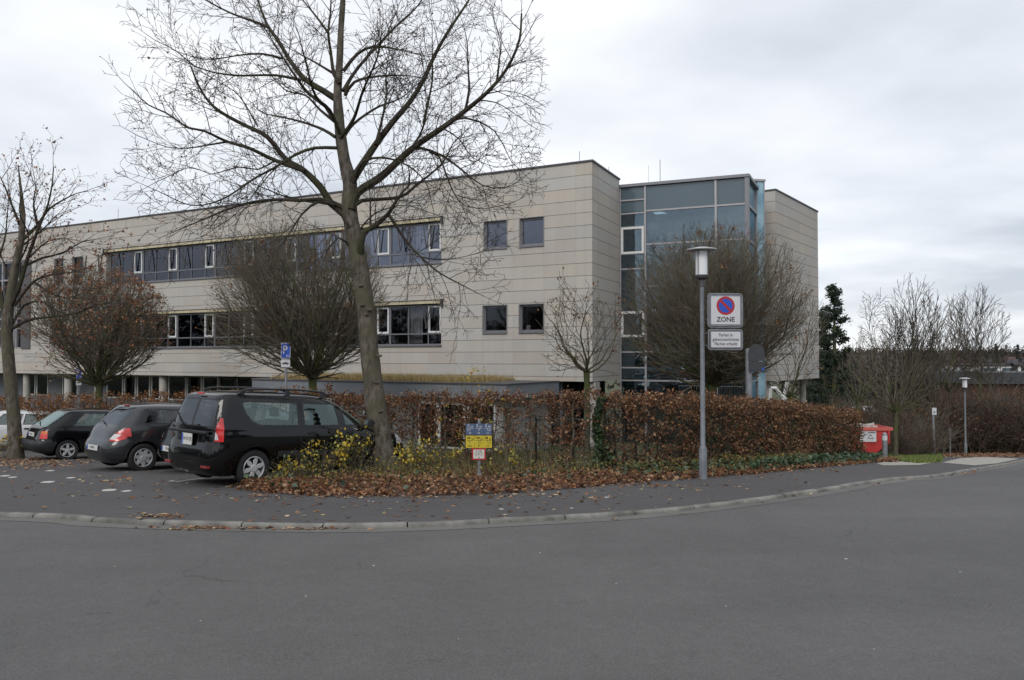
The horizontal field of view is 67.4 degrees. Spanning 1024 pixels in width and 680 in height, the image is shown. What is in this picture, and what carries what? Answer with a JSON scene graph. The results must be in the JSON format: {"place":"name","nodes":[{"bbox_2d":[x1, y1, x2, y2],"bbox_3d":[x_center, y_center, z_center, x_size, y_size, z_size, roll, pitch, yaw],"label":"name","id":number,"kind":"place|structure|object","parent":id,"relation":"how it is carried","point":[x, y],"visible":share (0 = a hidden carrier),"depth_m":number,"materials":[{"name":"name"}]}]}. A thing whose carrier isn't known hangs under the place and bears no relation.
{"place":"outdoors","nodes":[
{"label":"outdoors","id":0,"kind":"place"},
{"bbox_2d":[25,354,985,526],"bbox_3d":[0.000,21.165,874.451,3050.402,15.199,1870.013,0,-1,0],"label":"ground","id":1,"kind":"structure","parent":0,"point":[616,387],"depth_m":32.85,"materials":[{"name":"brown soil"}]},
{"bbox_2d":[0,125,154,458],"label":"maple tree","id":2,"kind":"object","parent":1,"relation":"on","point":[9,303],"visible":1,"depth_m":21.37,"materials":[{"name":"brown plant"}]},
{"bbox_2d":[14,259,180,417],"bbox_3d":[-17.606,0.498,32.142,6.760,7.711,5.310,0,-1,0],"label":"hornbeam tree","id":3,"kind":"object","parent":1,"relation":"on","point":[106,347],"visible":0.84,"depth_m":31.48,"materials":[{"name":"brown plant"}]},
{"bbox_2d":[0,383,336,447],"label":"clipped hedge","id":4,"kind":"object","parent":1,"relation":"on","point":[63,403],"visible":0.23,"depth_m":24.77,"materials":[{"name":"brown plant"}]},
{"bbox_2d":[281,343,290,410],"bbox_3d":[-6.484,1.761,22.002,0.269,3.378,0.092,0,-1,0],"label":"parking sign","id":5,"kind":"object","parent":1,"relation":"on","point":[285,362],"visible":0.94,"depth_m":21.99,"materials":[{"name":"metal"}]},
{"bbox_2d":[195,217,391,395],"bbox_3d":[-6.771,-0.079,23.648,6.131,7.298,5.409,0,-1,0],"label":"hornbeam tree","id":6,"kind":"object","parent":1,"relation":"on","point":[288,327],"visible":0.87,"depth_m":22.73,"materials":[{"name":"brown plant"}]},
{"bbox_2d":[0,151,654,446],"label":"office building","id":7,"kind":"structure","parent":1,"relation":"on","point":[570,222],"depth_m":34.14,"materials":[{"name":"stone"}]},
{"bbox_2d":[36,374,48,395],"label":"window","id":8,"kind":"structure","parent":7,"relation":"in","point":[42,384],"depth_m":48.19,"materials":[{"name":"black glass"}]},
{"bbox_2d":[106,375,123,397],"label":"window","id":9,"kind":"structure","parent":7,"relation":"in","point":[117,386],"depth_m":45.03,"materials":[{"name":"black glass"}]},
{"bbox_2d":[110,250,142,283],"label":"window","id":10,"kind":"structure","parent":7,"relation":"in","point":[124,261],"depth_m":42.73,"materials":[{"name":"grey glass"}]},
{"bbox_2d":[124,375,136,398],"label":"window","id":11,"kind":"structure","parent":7,"relation":"in","point":[130,385],"depth_m":44.42,"materials":[{"name":"black glass"}]},
{"bbox_2d":[137,375,150,398],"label":"window","id":12,"kind":"structure","parent":7,"relation":"in","point":[143,381],"depth_m":43.92,"materials":[{"name":"black glass"}]},
{"bbox_2d":[143,247,177,281],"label":"window","id":13,"kind":"structure","parent":7,"relation":"in","point":[157,271],"depth_m":41.54,"materials":[{"name":"grey glass"}]},
{"bbox_2d":[143,314,177,347],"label":"window","id":14,"kind":"structure","parent":7,"relation":"in","point":[175,317],"depth_m":41.09,"materials":[{"name":"black glass"}]},
{"bbox_2d":[168,376,186,399],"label":"window","id":15,"kind":"structure","parent":7,"relation":"in","point":[175,383],"depth_m":42.69,"materials":[{"name":"black glass"}]},
{"bbox_2d":[187,376,202,393],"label":"window","id":16,"kind":"structure","parent":7,"relation":"in","point":[197,381],"depth_m":42.05,"materials":[{"name":"black glass"}]},
{"bbox_2d":[177,313,214,346],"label":"window","id":17,"kind":"structure","parent":7,"relation":"in","point":[188,335],"depth_m":40.26,"materials":[{"name":"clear glass"}]},
{"bbox_2d":[178,243,214,279],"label":"window","id":18,"kind":"structure","parent":7,"relation":"in","point":[194,269],"depth_m":40.31,"materials":[{"name":"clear glass"}]},
{"bbox_2d":[203,376,218,399],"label":"window","id":19,"kind":"structure","parent":7,"relation":"in","point":[208,381],"depth_m":41.48,"materials":[{"name":"black glass"}]},
{"bbox_2d":[219,376,236,390],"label":"window","id":20,"kind":"structure","parent":7,"relation":"in","point":[225,381],"depth_m":40.91,"materials":[{"name":"grey glass"}]},
{"bbox_2d":[214,312,253,346],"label":"window","id":21,"kind":"structure","parent":7,"relation":"in","point":[217,332],"depth_m":39.15,"materials":[{"name":"black glass"}]},
{"bbox_2d":[215,240,253,276],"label":"window","id":22,"kind":"structure","parent":7,"relation":"in","point":[217,244],"depth_m":39.33,"materials":[{"name":"grey glass"}]},
{"bbox_2d":[255,236,296,271],"bbox_3d":[-11.610,-4.144,37.776,2.757,1.770,0.135,-1,-2,27],"label":"window","id":23,"kind":"structure","parent":7,"relation":"in","point":[288,236],"depth_m":37.60,"materials":[{"name":"grey glass"}]},
{"bbox_2d":[297,232,341,271],"bbox_3d":[-9.152,-4.173,36.527,2.757,1.770,0.135,-1,-2,27],"label":"window","id":24,"kind":"structure","parent":7,"relation":"in","point":[336,233],"depth_m":36.58,"materials":[{"name":"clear glass"}]},
{"bbox_2d":[342,306,389,345],"bbox_3d":[-6.694,-0.619,35.194,2.757,1.760,0.135,-1,-2,27],"label":"window","id":25,"kind":"structure","parent":7,"relation":"in","point":[387,307],"depth_m":34.58,"materials":[{"name":"clear glass"}]},
{"bbox_2d":[342,227,390,266],"bbox_3d":[-6.694,-4.203,35.279,2.757,1.770,0.135,-1,-2,27],"label":"window","id":26,"kind":"structure","parent":7,"relation":"in","point":[379,254],"depth_m":34.86,"materials":[{"name":"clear glass"}]},
{"bbox_2d":[390,222,440,264],"bbox_3d":[-4.237,-4.232,34.030,2.757,1.770,0.135,-1,-2,27],"label":"window","id":27,"kind":"structure","parent":7,"relation":"in","point":[430,250],"depth_m":33.90,"materials":[{"name":"grey glass"}]},
{"bbox_2d":[390,305,440,344],"bbox_3d":[-4.237,-0.648,33.945,2.757,1.760,0.135,-1,-2,27],"label":"window","id":28,"kind":"structure","parent":7,"relation":"in","point":[429,321],"depth_m":33.91,"materials":[{"name":"black glass"}]},
{"bbox_2d":[482,305,506,333],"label":"window","id":29,"kind":"structure","parent":7,"relation":"in","point":[485,306],"depth_m":32.17,"materials":[{"name":"black glass"}]},
{"bbox_2d":[483,219,506,249],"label":"window","id":30,"kind":"structure","parent":7,"relation":"in","point":[500,221],"depth_m":32.24,"materials":[{"name":"grey glass"}]},
{"bbox_2d":[518,303,543,332],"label":"window","id":31,"kind":"structure","parent":7,"relation":"in","point":[542,304],"depth_m":31.42,"materials":[{"name":"black glass"}]},
{"bbox_2d":[519,216,543,247],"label":"window","id":32,"kind":"structure","parent":7,"relation":"in","point":[523,245],"depth_m":31.47,"materials":[{"name":"grey glass"}]},
{"bbox_2d":[251,372,559,452],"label":"garden pavilion","id":33,"kind":"structure","parent":1,"relation":"on","point":[396,384],"depth_m":26.88,"materials":[{"name":"metal"}]},
{"bbox_2d":[418,401,437,447],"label":"window","id":34,"kind":"structure","parent":33,"relation":"in","point":[420,436],"depth_m":26.52,"materials":[{"name":"black glass"}]},
{"bbox_2d":[438,402,468,449],"bbox_3d":[-1.952,2.893,25.944,1.240,1.581,0.095,-1,-2,29],"label":"window","id":35,"kind":"structure","parent":33,"relation":"in","point":[446,407],"depth_m":26.04,"materials":[{"name":"black glass"}]},
{"bbox_2d":[463,403,495,451],"bbox_3d":[-1.072,2.882,25.449,1.240,1.581,0.095,-1,-2,29],"label":"window","id":36,"kind":"structure","parent":33,"relation":"in","point":[477,409],"depth_m":25.27,"materials":[{"name":"black glass"}]},
{"bbox_2d":[0,460,1023,527],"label":"kerb","id":37,"kind":"structure","parent":1,"relation":"on","point":[85,518],"depth_m":9.71,"materials":[{"name":"concrete"}]},
{"bbox_2d":[236,457,874,496],"bbox_3d":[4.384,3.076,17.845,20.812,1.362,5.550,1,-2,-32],"label":"leaf litter","id":38,"kind":"object","parent":1,"relation":"on","point":[258,484],"visible":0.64,"depth_m":12.97,"materials":[{"name":"brown plant"}]},
{"bbox_2d":[262,448,309,476],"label":"yellow shrub","id":39,"kind":"object","parent":38,"relation":"on","point":[286,473],"visible":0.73,"depth_m":13.36,"materials":[{"name":"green plant"}]},
{"bbox_2d":[295,428,353,474],"bbox_3d":[-3.600,2.095,14.064,1.442,0.948,1.027,0,-1,-9],"label":"yellow shrub","id":40,"kind":"object","parent":38,"relation":"on","point":[330,454],"visible":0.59,"depth_m":14.06,"materials":[{"name":"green plant"}]},
{"bbox_2d":[99,0,552,470],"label":"lime tree","id":41,"kind":"object","parent":38,"relation":"on","point":[374,392],"visible":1,"depth_m":15.25,"materials":[{"name":"brown plant"}]},
{"bbox_2d":[312,419,396,472],"bbox_3d":[-3.100,2.071,14.591,1.628,1.102,1.060,1,-2,-38],"label":"yellow shrub","id":42,"kind":"object","parent":38,"relation":"on","point":[354,456],"visible":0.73,"depth_m":14.60,"materials":[{"name":"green plant"}]},
{"bbox_2d":[384,433,447,472],"bbox_3d":[-1.809,2.235,14.730,1.312,0.813,0.854,1,-2,-32],"label":"yellow shrub","id":43,"kind":"object","parent":38,"relation":"on","point":[423,455],"visible":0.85,"depth_m":14.74,"materials":[{"name":"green plant"}]},
{"bbox_2d":[417,437,469,470],"bbox_3d":[-1.372,2.303,15.309,0.957,0.769,0.886,1,-2,-42],"label":"yellow shrub","id":44,"kind":"object","parent":38,"relation":"on","point":[453,457],"visible":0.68,"depth_m":15.28,"materials":[{"name":"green plant"}]},
{"bbox_2d":[306,442,599,475],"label":"tall grass","id":45,"kind":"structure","parent":38,"relation":"on","point":[498,459],"depth_m":15.40,"materials":[{"name":"green plant"}]},
{"bbox_2d":[431,362,508,464],"bbox_3d":[-0.949,1.648,17.098,1.914,2.428,1.716,0,-1,0],"label":"yellow shrub","id":46,"kind":"object","parent":38,"relation":"on","point":[464,436],"visible":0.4,"depth_m":16.89,"materials":[{"name":"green plant"}]},
{"bbox_2d":[324,385,623,468],"bbox_3d":[-1.433,2.038,17.412,8.090,2.142,1.699,-1,-1,23],"label":"beech hedge","id":47,"kind":"object","parent":38,"relation":"on","point":[344,399],"visible":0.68,"depth_m":16.77,"materials":[{"name":"brown plant"}]},
{"bbox_2d":[466,419,491,475],"bbox_3d":[-0.599,1.987,13.897,0.470,1.111,0.110,0,-1,0],"label":"utility marker","id":48,"kind":"object","parent":38,"relation":"on","point":[482,443],"visible":0.98,"depth_m":13.86,"materials":[{"name":"metal"}]},
{"bbox_2d":[488,443,529,472],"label":"yellow shrub","id":49,"kind":"object","parent":38,"relation":"on","point":[509,458],"visible":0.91,"depth_m":14.85,"materials":[{"name":"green plant"}]},
{"bbox_2d":[266,450,810,483],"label":"ground herbs","id":50,"kind":"object","parent":38,"relation":"on","point":[567,464],"visible":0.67,"depth_m":14.39,"materials":[{"name":"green plant"}]},
{"bbox_2d":[243,451,882,490],"bbox_3d":[4.687,3.070,18.461,21.566,1.460,5.368,1,-2,-34],"label":"ivy","id":51,"kind":"object","parent":38,"relation":"on","point":[836,457],"visible":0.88,"depth_m":16.26,"materials":[{"name":"green plant"}]},
{"bbox_2d":[535,417,615,464],"bbox_3d":[1.458,2.311,17.250,1.894,1.152,0.060,0,-1,0],"label":"wire fence","id":52,"kind":"object","parent":38,"relation":"on","point":[536,419],"visible":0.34,"depth_m":17.24,"materials":[{"name":"grey metal"}]},
{"bbox_2d":[590,396,617,469],"bbox_3d":[1.913,1.989,15.982,0.566,1.652,0.543,-1,-2,32],"label":"ivy clad post","id":53,"kind":"object","parent":38,"relation":"on","point":[598,437],"visible":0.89,"depth_m":15.93,"materials":[{"name":"green plant"}]},
{"bbox_2d":[588,387,870,469],"bbox_3d":[7.019,2.488,20.387,2.392,2.816,14.198,-1,-2,44],"label":"dense beech hedge","id":54,"kind":"object","parent":38,"relation":"on","point":[829,431],"visible":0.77,"depth_m":17.37,"materials":[{"name":"brown plant"}]},
{"bbox_2d":[535,267,631,459],"bbox_3d":[1.959,0.664,21.471,2.747,5.390,2.674,0,-1,0],"label":"hornbeam tree","id":55,"kind":"object","parent":1,"relation":"on","point":[586,372],"visible":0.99,"depth_m":21.29,"materials":[{"name":"brown plant"}]},
{"bbox_2d":[219,345,1023,408],"bbox_3d":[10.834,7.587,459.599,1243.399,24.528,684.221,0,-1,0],"label":"wood","id":56,"kind":"object","parent":1,"relation":"on","point":[1010,355],"visible":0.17,"depth_m":138.83,"materials":[{"name":"brown plant"}]},
{"bbox_2d":[619,165,766,443],"bbox_3d":[8.445,-1.210,34.722,5.859,12.999,6.370,-1,-1,22],"label":"glass stairwell","id":57,"kind":"object","parent":1,"relation":"on","point":[642,228],"visible":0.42,"depth_m":33.29,"materials":[{"name":"glass"}]},
{"bbox_2d":[621,226,643,253],"bbox_3d":[5.192,-4.291,33.087,0.995,1.149,0.075,-1,-1,22],"label":"window frame","id":58,"kind":"structure","parent":57,"relation":"in","point":[640,227],"depth_m":33.05,"materials":[{"name":"white paint"}]},
{"bbox_2d":[617,218,813,454],"bbox_3d":[6.320,-0.039,24.048,6.170,7.419,6.657,0,-1,0],"label":"hornbeam tree","id":59,"kind":"object","parent":1,"relation":"on","point":[721,366],"visible":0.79,"depth_m":23.18,"materials":[{"name":"brown plant"}]},
{"bbox_2d":[662,189,818,403],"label":"office wing","id":60,"kind":"structure","parent":1,"relation":"on","point":[793,221],"depth_m":37.06,"materials":[{"name":"beige stone"}]},
{"bbox_2d":[745,344,764,427],"bbox_3d":[6.461,1.733,20.426,0.458,3.238,0.247,0,-1,0],"label":"traffic sign","id":61,"kind":"object","parent":1,"relation":"on","point":[755,352],"visible":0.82,"depth_m":20.34,"materials":[{"name":"metal"}]},
{"bbox_2d":[772,293,828,435],"bbox_3d":[10.031,1.214,26.861,2.087,5.805,1.900,0,-1,0],"label":"hornbeam tree","id":62,"kind":"object","parent":1,"relation":"on","point":[789,395],"visible":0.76,"depth_m":26.77,"materials":[{"name":"brown plant"}]},
{"bbox_2d":[793,309,860,407],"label":"pine tree","id":63,"kind":"object","parent":1,"relation":"on","point":[825,381],"visible":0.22,"depth_m":65.79,"materials":[{"name":"green plant"}]},
{"bbox_2d":[798,283,869,409],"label":"pine tree","id":64,"kind":"object","parent":1,"relation":"on","point":[834,293],"visible":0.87,"depth_m":57.79,"materials":[{"name":"green plant"}]},
{"bbox_2d":[837,327,887,421],"bbox_3d":[17.366,2.551,38.044,2.667,6.367,1.900,1,-2,-36],"label":"young tree","id":65,"kind":"object","parent":1,"relation":"on","point":[857,401],"visible":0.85,"depth_m":37.95,"materials":[{"name":"brown plant"}]},
{"bbox_2d":[842,424,892,452],"bbox_3d":[13.497,3.791,29.564,1.671,0.970,1.430,0,-1,0],"label":"rubbish container","id":66,"kind":"object","parent":1,"relation":"on","point":[873,441],"visible":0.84,"depth_m":28.90,"materials":[{"name":"red paint"}]},
{"bbox_2d":[857,287,904,405],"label":"birch tree","id":67,"kind":"object","parent":1,"relation":"on","point":[871,333],"visible":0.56,"depth_m":50.02,"materials":[{"name":"brown plant"}]},
{"bbox_2d":[863,406,915,453],"bbox_3d":[18.811,4.505,38.665,3.313,2.645,4.111,-1,-2,37],"label":"brush","id":68,"kind":"object","parent":1,"relation":"on","point":[890,423],"visible":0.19,"depth_m":38.05,"materials":[{"name":"brown plant"}]},
{"bbox_2d":[846,335,935,455],"bbox_3d":[15.316,2.307,30.978,3.414,4.984,2.934,0,-1,0],"label":"young tree","id":69,"kind":"object","parent":1,"relation":"on","point":[894,409],"visible":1,"depth_m":30.87,"materials":[{"name":"brown plant"}]},
{"bbox_2d":[869,400,940,454],"bbox_3d":[19.921,4.447,38.584,4.407,2.984,3.841,0,-1,8],"label":"brush","id":70,"kind":"object","parent":1,"relation":"on","point":[900,420],"visible":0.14,"depth_m":38.76,"materials":[{"name":"brown plant"}]},
{"bbox_2d":[887,420,929,454],"bbox_3d":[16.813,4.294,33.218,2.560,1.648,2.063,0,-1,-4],"label":"brush","id":71,"kind":"object","parent":1,"relation":"on","point":[914,445],"visible":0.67,"depth_m":33.12,"materials":[{"name":"brown plant"}]},
{"bbox_2d":[877,272,947,422],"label":"bare tree","id":72,"kind":"object","parent":1,"relation":"on","point":[931,342],"visible":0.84,"depth_m":43.87,"materials":[{"name":"brown plant"}]},
{"bbox_2d":[874,406,956,453],"bbox_3d":[19.759,4.484,37.495,3.348,2.518,3.878,0,-1,2],"label":"brush","id":73,"kind":"object","parent":1,"relation":"on","point":[919,428],"visible":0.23,"depth_m":37.60,"materials":[{"name":"brown plant"}]},
{"bbox_2d":[888,452,945,462],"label":"grass","id":74,"kind":"structure","parent":1,"relation":"on","point":[925,458],"depth_m":25.42,"materials":[{"name":"green plant"}]},
{"bbox_2d":[898,421,950,454],"bbox_3d":[18.632,4.441,34.447,2.593,1.756,2.260,0,-1,19],"label":"brush","id":75,"kind":"object","parent":1,"relation":"on","point":[925,436],"visible":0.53,"depth_m":34.53,"materials":[{"name":"brown plant"}]},
{"bbox_2d":[898,413,954,454],"bbox_3d":[18.933,4.348,34.784,2.582,2.062,3.204,0,-1,2],"label":"brush","id":76,"kind":"object","parent":1,"relation":"on","point":[935,440],"visible":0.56,"depth_m":34.82,"materials":[{"name":"brown plant"}]},
{"bbox_2d":[883,389,978,453],"bbox_3d":[21.103,4.166,39.056,4.322,3.452,5.363,-1,-2,34],"label":"brush","id":77,"kind":"object","parent":1,"relation":"on","point":[927,427],"visible":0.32,"depth_m":38.26,"materials":[{"name":"brown plant"}]},
{"bbox_2d":[879,386,986,452],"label":"brush","id":78,"kind":"object","parent":1,"relation":"on","point":[958,414],"visible":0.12,"depth_m":42.68,"materials":[{"name":"brown plant"}]},
{"bbox_2d":[907,295,962,405],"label":"bare tree","id":79,"kind":"object","parent":1,"relation":"on","point":[945,359],"visible":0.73,"depth_m":45.44,"materials":[{"name":"brown plant"}]},
{"bbox_2d":[913,322,985,398],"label":"bare tree","id":80,"kind":"object","parent":1,"relation":"on","point":[954,365],"visible":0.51,"depth_m":51.62,"materials":[{"name":"brown plant"}]},
{"bbox_2d":[904,384,1017,453],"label":"brush","id":81,"kind":"object","parent":1,"relation":"on","point":[962,439],"visible":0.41,"depth_m":42.47,"materials":[{"name":"brown plant"}]},
{"bbox_2d":[900,379,1023,452],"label":"brush","id":82,"kind":"object","parent":1,"relation":"on","point":[973,415],"visible":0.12,"depth_m":43.40,"materials":[{"name":"brown plant"}]},
{"bbox_2d":[945,283,1011,402],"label":"bare tree","id":83,"kind":"object","parent":1,"relation":"on","point":[979,330],"visible":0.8,"depth_m":61.79,"materials":[{"name":"brown plant"}]},
{"bbox_2d":[934,371,1023,406],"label":"brick hall","id":84,"kind":"structure","parent":1,"relation":"on","point":[1005,373],"depth_m":91.89,"materials":[{"name":"brick"}]},
{"bbox_2d":[939,383,1023,452],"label":"brush","id":85,"kind":"object","parent":1,"relation":"on","point":[977,434],"visible":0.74,"depth_m":42.60,"materials":[{"name":"brown plant"}]},
{"bbox_2d":[940,364,1023,370],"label":"white block","id":86,"kind":"structure","parent":1,"relation":"on","point":[1008,367],"depth_m":139.92,"materials":[{"name":"paint"}]},
{"bbox_2d":[947,381,1021,452],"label":"brush","id":87,"kind":"object","parent":1,"relation":"on","point":[986,413],"visible":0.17,"depth_m":43.90,"materials":[{"name":"brown plant"}]},
{"bbox_2d":[953,351,1023,409],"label":"bare tree","id":88,"kind":"object","parent":1,"relation":"on","point":[988,375],"visible":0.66,"depth_m":46.99,"materials":[{"name":"brown plant"}]},
{"bbox_2d":[958,382,1023,452],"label":"brush","id":89,"kind":"object","parent":1,"relation":"on","point":[999,412],"visible":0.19,"depth_m":43.53,"materials":[{"name":"brown plant"}]},
{"bbox_2d":[959,391,1023,453],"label":"brush","id":90,"kind":"object","parent":1,"relation":"on","point":[1016,428],"visible":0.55,"depth_m":42.85,"materials":[{"name":"brown plant"}]},
{"bbox_2d":[0,464,1023,679],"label":"road","id":91,"kind":"structure","parent":0,"point":[785,590],"depth_m":6.26,"materials":[{"name":"grey asphalt"}]},
{"bbox_2d":[0,462,1023,531],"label":"gutter","id":92,"kind":"object","parent":91,"relation":"on","point":[99,524],"visible":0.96,"depth_m":9.63,"materials":[{"name":"concrete"}]},
{"bbox_2d":[0,447,1023,522],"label":"pavement","id":93,"kind":"structure","parent":0,"point":[220,506],"depth_m":11.56,"materials":[{"name":"grey asphalt"}]},
{"bbox_2d":[0,409,50,447],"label":"parked car","id":94,"kind":"object","parent":93,"relation":"on","point":[27,425],"visible":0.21,"depth_m":26.31,"materials":[{"name":"white metal"}]},
{"bbox_2d":[21,408,110,459],"bbox_3d":[-11.739,2.680,22.262,1.974,1.392,4.026,-1,-5,44],"label":"parked car","id":95,"kind":"object","parent":93,"relation":"on","point":[60,434],"visible":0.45,"depth_m":20.91,"materials":[{"name":"black metal"}]},
{"bbox_2d":[84,402,180,470],"bbox_3d":[-7.771,2.232,18.151,2.040,1.475,4.038,-1,-5,40],"label":"parked car","id":96,"kind":"object","parent":93,"relation":"on","point":[130,434],"visible":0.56,"depth_m":16.69,"materials":[{"name":"black metal"}]},
{"bbox_2d":[157,402,297,460],"bbox_3d":[-5.780,2.153,17.352,2.040,1.475,4.039,-1,-5,40],"label":"parked car","id":97,"kind":"object","parent":93,"relation":"on","point":[262,411],"visible":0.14,"depth_m":16.53,"materials":[{"name":"black metal"}]},
{"bbox_2d":[165,382,402,482],"bbox_3d":[-4.105,1.766,14.799,2.058,1.734,4.497,-1,-5,40],"label":"parked car","id":98,"kind":"object","parent":93,"relation":"on","point":[227,434],"visible":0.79,"depth_m":13.37,"materials":[{"name":"black metal"}]},
{"bbox_2d":[0,456,1001,529],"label":"fallen leaves","id":99,"kind":"object","parent":93,"relation":"on","point":[50,463],"visible":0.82,"depth_m":11.62,"materials":[{"name":"brown plant"}]},
{"bbox_2d":[687,247,716,478],"bbox_3d":[3.543,0.523,14.292,0.554,4.512,0.554,0,-1,0],"label":"street lamp","id":100,"kind":"object","parent":93,"relation":"on","point":[701,265],"visible":0.99,"depth_m":14.25,"materials":[{"name":"frosted glass"},{"name":"grey metal"}]},
{"bbox_2d":[704,293,742,327],"bbox_3d":[3.923,-0.549,14.244,0.728,0.638,0.066,0,-1,-4],"label":"parking zone sign","id":101,"kind":"object","parent":100,"relation":"attached to","point":[724,310],"visible":1,"depth_m":14.22,"materials":[{"name":"metal"}]},
{"bbox_2d":[704,329,742,349],"bbox_3d":[3.924,-0.009,14.232,0.717,0.389,0.064,0,-1,-4],"label":"supplementary sign","id":102,"kind":"object","parent":100,"relation":"attached to","point":[725,339],"visible":1,"depth_m":14.21,"materials":[{"name":"metal"}]},
{"bbox_2d":[874,451,1023,461],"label":"roadside leaves","id":103,"kind":"object","parent":93,"relation":"on","point":[947,454],"visible":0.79,"depth_m":33.18,"materials":[{"name":"brown plant"}]},
{"bbox_2d":[959,378,970,452],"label":"street lamp","id":104,"kind":"object","parent":93,"relation":"on","point":[964,383],"visible":0.96,"depth_m":40.87,"materials":[{"name":"grey metal"}]},
{"bbox_2d":[0,0,1023,351],"label":"sky","id":105,"kind":"structure","parent":0,"point":[899,122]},
{"bbox_2d":[942,457,1015,464],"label":"driveway","id":106,"kind":"structure","parent":0,"point":[979,460],"depth_m":25.95,"materials":[{"name":"grey concrete"}]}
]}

